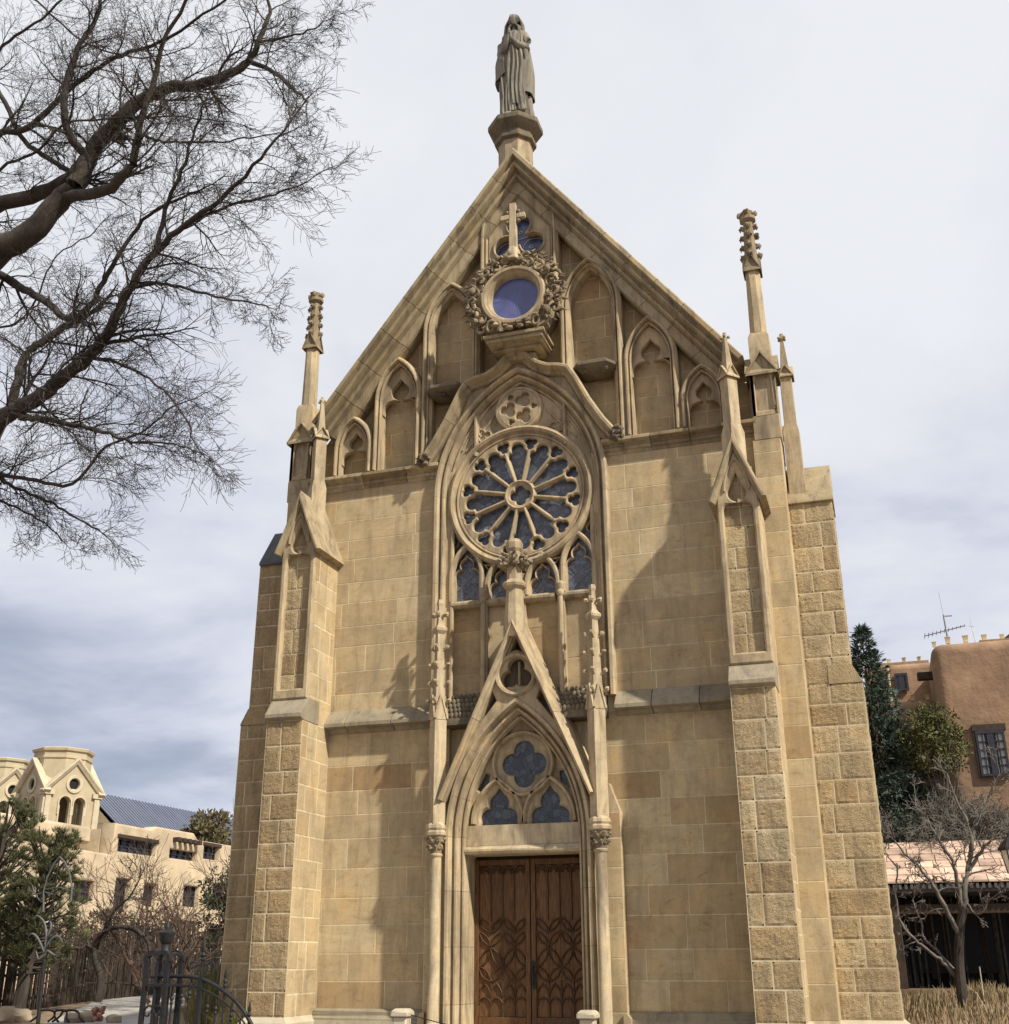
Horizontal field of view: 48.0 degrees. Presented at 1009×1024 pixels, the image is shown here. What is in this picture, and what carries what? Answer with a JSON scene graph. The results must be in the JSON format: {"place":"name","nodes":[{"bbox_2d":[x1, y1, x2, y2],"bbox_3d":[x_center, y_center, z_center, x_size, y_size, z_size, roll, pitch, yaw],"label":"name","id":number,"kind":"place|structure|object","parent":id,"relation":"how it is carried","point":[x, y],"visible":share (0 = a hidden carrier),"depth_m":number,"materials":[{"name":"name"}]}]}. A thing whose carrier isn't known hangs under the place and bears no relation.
{"place":"outdoors","nodes":[
{"label":"outdoors","id":0,"kind":"place"},
{"bbox_2d":[42,994,187,1023],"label":"path","id":1,"kind":"structure","parent":0,"point":[126,1009],"depth_m":36.23,"materials":[{"name":"concrete"}]},
{"bbox_2d":[30,1009,84,1022],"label":"wrought iron bench","id":2,"kind":"object","parent":1,"relation":"on","point":[60,1015],"visible":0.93,"depth_m":31.12,"materials":[{"name":"black metal"}]},
{"bbox_2d":[172,947,221,1004],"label":"ornamental grass","id":3,"kind":"object","parent":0,"point":[204,976],"depth_m":23.21,"materials":[{"name":"brown plant"}]},
{"bbox_2d":[161,950,244,1023],"bbox_3d":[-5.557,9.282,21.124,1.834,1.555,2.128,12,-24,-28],"label":"ornamental grass","id":4,"kind":"object","parent":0,"point":[191,1011],"depth_m":20.94,"materials":[{"name":"green plant"}]},
{"bbox_2d":[201,1002,247,1023],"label":"ornamental grass","id":5,"kind":"object","parent":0,"point":[235,1021],"depth_m":19.67,"materials":[{"name":"green plant"}]},
{"bbox_2d":[0,988,1008,1023],"bbox_3d":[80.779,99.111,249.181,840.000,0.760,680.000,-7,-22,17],"label":"ground","id":6,"kind":"structure","parent":0,"point":[46,1016],"depth_m":32.84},
{"bbox_2d":[0,1006,19,1022],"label":"garden rock","id":7,"kind":"object","parent":6,"relation":"on","point":[8,1014],"visible":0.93,"depth_m":31.84,"materials":[{"name":"beige stone"}]},
{"bbox_2d":[14,1008,31,1022],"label":"garden rock","id":8,"kind":"object","parent":6,"relation":"on","point":[25,1016],"visible":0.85,"depth_m":31.98,"materials":[{"name":"beige stone"}]},
{"bbox_2d":[0,795,49,934],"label":"pine tree","id":9,"kind":"object","parent":6,"relation":"on","point":[8,830],"visible":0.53,"depth_m":40.02,"materials":[{"name":"green plant"}]},
{"bbox_2d":[0,816,94,1008],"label":"pine tree","id":10,"kind":"object","parent":6,"relation":"on","point":[21,948],"visible":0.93,"depth_m":34.42,"materials":[{"name":"green plant"}]},
{"bbox_2d":[28,855,72,1023],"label":"garden ornament","id":11,"kind":"object","parent":6,"relation":"on","point":[41,987],"visible":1,"depth_m":19.11,"materials":[{"name":"black metal"}]},
{"bbox_2d":[64,1012,81,1022],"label":"garden rock","id":12,"kind":"object","parent":6,"relation":"on","point":[73,1017],"visible":0.72,"depth_m":31.29,"materials":[{"name":"beige stone"}]},
{"bbox_2d":[80,1010,94,1021],"bbox_3d":[-11.735,14.181,31.740,0.601,0.433,0.590,-7,-22,17],"label":"garden rock","id":13,"kind":"object","parent":6,"relation":"on","point":[87,1016],"visible":0.57,"depth_m":31.58,"materials":[{"name":"beige stone"}]},
{"bbox_2d":[91,1006,105,1021],"bbox_3d":[-11.170,13.824,31.241,0.361,0.411,0.356,-7,-22,17],"label":"garden ornament","id":14,"kind":"object","parent":6,"relation":"on","point":[98,1012],"visible":1,"depth_m":31.20,"materials":[{"name":"stone"}]},
{"bbox_2d":[43,834,161,1001],"bbox_3d":[-13.248,13.086,36.673,5.362,5.088,1.783,-4,-22,10],"label":"gnarled tree","id":15,"kind":"object","parent":6,"relation":"on","point":[100,975],"visible":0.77,"depth_m":36.31,"materials":[{"name":"brown plant"}]},
{"bbox_2d":[0,919,222,1009],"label":"stick fence","id":16,"kind":"object","parent":6,"relation":"on","point":[121,971],"visible":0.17,"depth_m":39.99,"materials":[{"name":"brown wood"}]},
{"bbox_2d":[33,881,189,996],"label":"bare shrub","id":17,"kind":"object","parent":6,"relation":"on","point":[102,928],"visible":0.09,"depth_m":43.96,"materials":[{"name":"brown plant"}]},
{"bbox_2d":[106,1014,121,1022],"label":"garden rock","id":18,"kind":"object","parent":6,"relation":"on","point":[114,1018],"visible":0.97,"depth_m":31.14,"materials":[{"name":"beige stone"}]},
{"bbox_2d":[0,813,230,988],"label":"adobe hotel","id":19,"kind":"structure","parent":6,"relation":"on","point":[176,855],"depth_m":64.48,"materials":[{"name":"beige paint"}]},
{"bbox_2d":[72,881,89,901],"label":"window","id":20,"kind":"structure","parent":19,"relation":"in","point":[81,885],"depth_m":60.21,"materials":[{"name":"grey glass"}]},
{"bbox_2d":[113,879,125,911],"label":"window","id":21,"kind":"structure","parent":19,"relation":"in","point":[119,880],"depth_m":63.10,"materials":[{"name":"grey glass"}]},
{"bbox_2d":[117,839,151,855],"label":"window","id":22,"kind":"structure","parent":19,"relation":"in","point":[122,844],"depth_m":64.72,"materials":[{"name":"grey glass"}]},
{"bbox_2d":[143,884,152,905],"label":"window","id":23,"kind":"structure","parent":19,"relation":"in","point":[145,884],"depth_m":65.60,"materials":[{"name":"grey glass"}]},
{"bbox_2d":[169,849,191,860],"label":"window","id":24,"kind":"structure","parent":19,"relation":"in","point":[175,854],"depth_m":69.15,"materials":[{"name":"grey glass"}]},
{"bbox_2d":[182,886,194,906],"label":"window","id":25,"kind":"structure","parent":19,"relation":"in","point":[190,900],"depth_m":69.59,"materials":[{"name":"black glass"}]},
{"bbox_2d":[203,847,214,859],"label":"window","id":26,"kind":"structure","parent":19,"relation":"in","point":[207,851],"depth_m":72.21,"materials":[{"name":"grey glass"}]},
{"bbox_2d":[0,746,232,841],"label":"cathedral","id":27,"kind":"structure","parent":6,"relation":"on","point":[61,784],"depth_m":117.16,"materials":[{"name":"stone"}]},
{"bbox_2d":[43,902,200,981],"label":"evergreen shrub","id":28,"kind":"object","parent":6,"relation":"on","point":[94,913],"visible":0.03,"depth_m":52.84,"materials":[{"name":"plant"}]},
{"bbox_2d":[31,833,223,1008],"bbox_3d":[-11.608,13.879,38.292,7.239,5.992,8.530,10,-24,-24],"label":"bare shrub","id":29,"kind":"object","parent":6,"relation":"on","point":[136,974],"visible":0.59,"depth_m":37.41,"materials":[{"name":"brown plant"}]},
{"bbox_2d":[57,798,233,1001],"bbox_3d":[-10.734,13.691,39.556,9.413,6.517,6.952,-7,-22,17],"label":"bare shrub","id":30,"kind":"object","parent":6,"relation":"on","point":[152,883],"visible":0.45,"depth_m":39.26,"materials":[{"name":"brown plant"}]},
{"bbox_2d":[0,0,379,570],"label":"bare tree","id":31,"kind":"object","parent":6,"relation":"on","point":[60,195],"visible":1,"depth_m":18.36,"materials":[{"name":"brown plant"}]},
{"bbox_2d":[180,808,232,845],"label":"conifer tree","id":32,"kind":"object","parent":6,"relation":"on","point":[200,829],"visible":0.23,"depth_m":90.22,"materials":[{"name":"green plant"}]},
{"bbox_2d":[195,855,229,960],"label":"evergreen shrub","id":33,"kind":"object","parent":6,"relation":"on","point":[207,899],"visible":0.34,"depth_m":41.72,"materials":[{"name":"green plant"}]},
{"bbox_2d":[390,1008,413,1023],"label":"stone bollard","id":34,"kind":"object","parent":6,"relation":"on","point":[402,1015],"visible":1,"depth_m":17.93,"materials":[{"name":"beige stone"}]},
{"bbox_2d":[411,1014,575,1023],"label":"chain","id":35,"kind":"object","parent":34,"relation":"hanging from","point":[444,1023],"visible":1,"depth_m":17.80,"materials":[{"name":"black metal"}]},
{"bbox_2d":[209,110,909,1023],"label":"stone chapel","id":36,"kind":"structure","parent":6,"relation":"on","point":[557,708],"depth_m":20.92,"materials":[{"name":"stone"}]},
{"bbox_2d":[495,14,534,115],"bbox_3d":[0.232,-10.556,27.039,0.956,3.402,0.764,-7,-22,17],"label":"statue","id":37,"kind":"object","parent":36,"relation":"on","point":[514,79],"visible":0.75,"depth_m":26.79,"materials":[{"name":"stone"}]},
{"bbox_2d":[576,1010,599,1023],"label":"stone bollard","id":38,"kind":"object","parent":6,"relation":"on","point":[587,1016],"visible":1,"depth_m":17.07,"materials":[{"name":"beige stone"}]},
{"bbox_2d":[849,622,961,904],"bbox_3d":[11.766,8.916,35.447,5.330,11.296,5.057,-7,-22,17],"label":"spruce tree","id":39,"kind":"object","parent":6,"relation":"on","point":[899,790],"visible":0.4,"depth_m":35.39,"materials":[{"name":"green plant"}]},
{"bbox_2d":[891,700,973,823],"bbox_3d":[13.175,9.803,33.954,2.208,8.490,2.217,11,-24,-27],"label":"juniper tree","id":40,"kind":"object","parent":6,"relation":"on","point":[935,744],"visible":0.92,"depth_m":34.71,"materials":[{"name":"green plant"}]},
{"bbox_2d":[864,634,1008,827],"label":"adobe building","id":41,"kind":"structure","parent":6,"relation":"on","point":[969,682],"depth_m":37.47,"materials":[{"name":"brown paint"}]},
{"bbox_2d":[894,673,908,690],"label":"window","id":42,"kind":"structure","parent":41,"relation":"in","point":[901,679],"depth_m":41.96,"materials":[{"name":"grey glass"}]},
{"bbox_2d":[924,592,964,638],"bbox_3d":[15.458,3.903,39.944,1.375,2.273,0.700,-7,-22,17],"label":"roof antenna","id":43,"kind":"object","parent":41,"relation":"on","point":[946,630],"visible":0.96,"depth_m":39.86,"materials":[{"name":"grey metal"}]},
{"bbox_2d":[944,637,949,643],"bbox_3d":[15.143,4.392,38.733,0.193,0.218,0.145,-7,-22,16],"label":"paper lantern bag","id":44,"kind":"object","parent":41,"relation":"on","point":[947,640],"visible":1,"depth_m":38.68,"materials":[{"name":"beige paper"}]},
{"bbox_2d":[962,635,967,642],"bbox_3d":[15.683,4.324,38.571,0.197,0.222,0.148,-6,-22,14],"label":"paper lantern bag","id":45,"kind":"object","parent":41,"relation":"on","point":[965,638],"visible":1,"depth_m":38.53,"materials":[{"name":"beige paper"}]},
{"bbox_2d":[981,634,986,639],"bbox_3d":[16.246,4.263,38.398,0.182,0.204,0.136,-5,-22,12],"label":"paper lantern bag","id":46,"kind":"object","parent":41,"relation":"on","point":[984,636],"visible":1,"depth_m":38.36,"materials":[{"name":"beige paper"}]},
{"bbox_2d":[975,729,1008,776],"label":"window","id":47,"kind":"structure","parent":41,"relation":"in","point":[988,767],"depth_m":36.55,"materials":[{"name":"grey glass"}]},
{"bbox_2d":[879,789,1008,986],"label":"bare thicket","id":48,"kind":"object","parent":6,"relation":"on","point":[947,833],"visible":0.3,"depth_m":32.87,"materials":[{"name":"brown plant"}]},
{"bbox_2d":[880,744,1008,1007],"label":"bare tree","id":49,"kind":"object","parent":6,"relation":"on","point":[958,926],"visible":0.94,"depth_m":24.95,"materials":[{"name":"brown plant"}]},
{"bbox_2d":[883,839,1008,996],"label":"shop arcade","id":50,"kind":"object","parent":6,"relation":"on","point":[980,945],"visible":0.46,"depth_m":31.97,"materials":[{"name":"pink tile"}]},
{"bbox_2d":[900,914,934,978],"bbox_3d":[11.556,12.501,32.777,1.440,1.850,0.105,-7,-22,17],"label":"window","id":51,"kind":"structure","parent":50,"relation":"in","point":[925,922],"depth_m":32.63,"materials":[{"name":"black glass"}]},
{"bbox_2d":[927,914,989,978],"bbox_3d":[12.935,12.332,32.361,1.440,1.850,0.105,-7,-22,17],"label":"window","id":52,"kind":"structure","parent":50,"relation":"in","point":[974,942],"depth_m":32.34,"materials":[{"name":"black glass"}]},
{"bbox_2d":[981,913,1008,978],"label":"window","id":53,"kind":"structure","parent":50,"relation":"in","point":[988,932],"depth_m":32.10,"materials":[{"name":"black glass"}]},
{"bbox_2d":[979,966,984,1000],"bbox_3d":[10.520,10.423,24.994,0.038,0.750,0.032,8,-23,-20],"label":"marker stake","id":54,"kind":"object","parent":6,"relation":"on","point":[981,983],"visible":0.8,"depth_m":24.99,"materials":[{"name":"beige wood"}]},
{"bbox_2d":[0,0,1008,818],"label":"sky","id":55,"kind":"structure","parent":0,"point":[867,141],"materials":[{"name":"white"}]},
{"bbox_2d":[900,977,1008,1023],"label":"dry grass","id":56,"kind":"structure","parent":0,"point":[920,1003],"depth_m":23.47,"materials":[{"name":"plant"}]},
{"bbox_2d":[997,832,1008,873],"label":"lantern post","id":57,"kind":"object","parent":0,"point":[1003,848],"visible":1,"depth_m":23.00,"materials":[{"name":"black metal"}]},
{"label":"pavement","id":58,"kind":"structure","parent":0,"visible":0},
{"bbox_2d":[138,920,185,1023],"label":"iron gate post","id":59,"kind":"object","parent":58,"relation":"on","point":[167,933],"visible":1,"depth_m":12.78,"materials":[{"name":"black metal"}]},
{"bbox_2d":[150,942,252,1023],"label":"iron gate","id":60,"kind":"structure","parent":59,"relation":"attached to","point":[201,981],"depth_m":12.65,"materials":[{"name":"black metal"}]}
]}

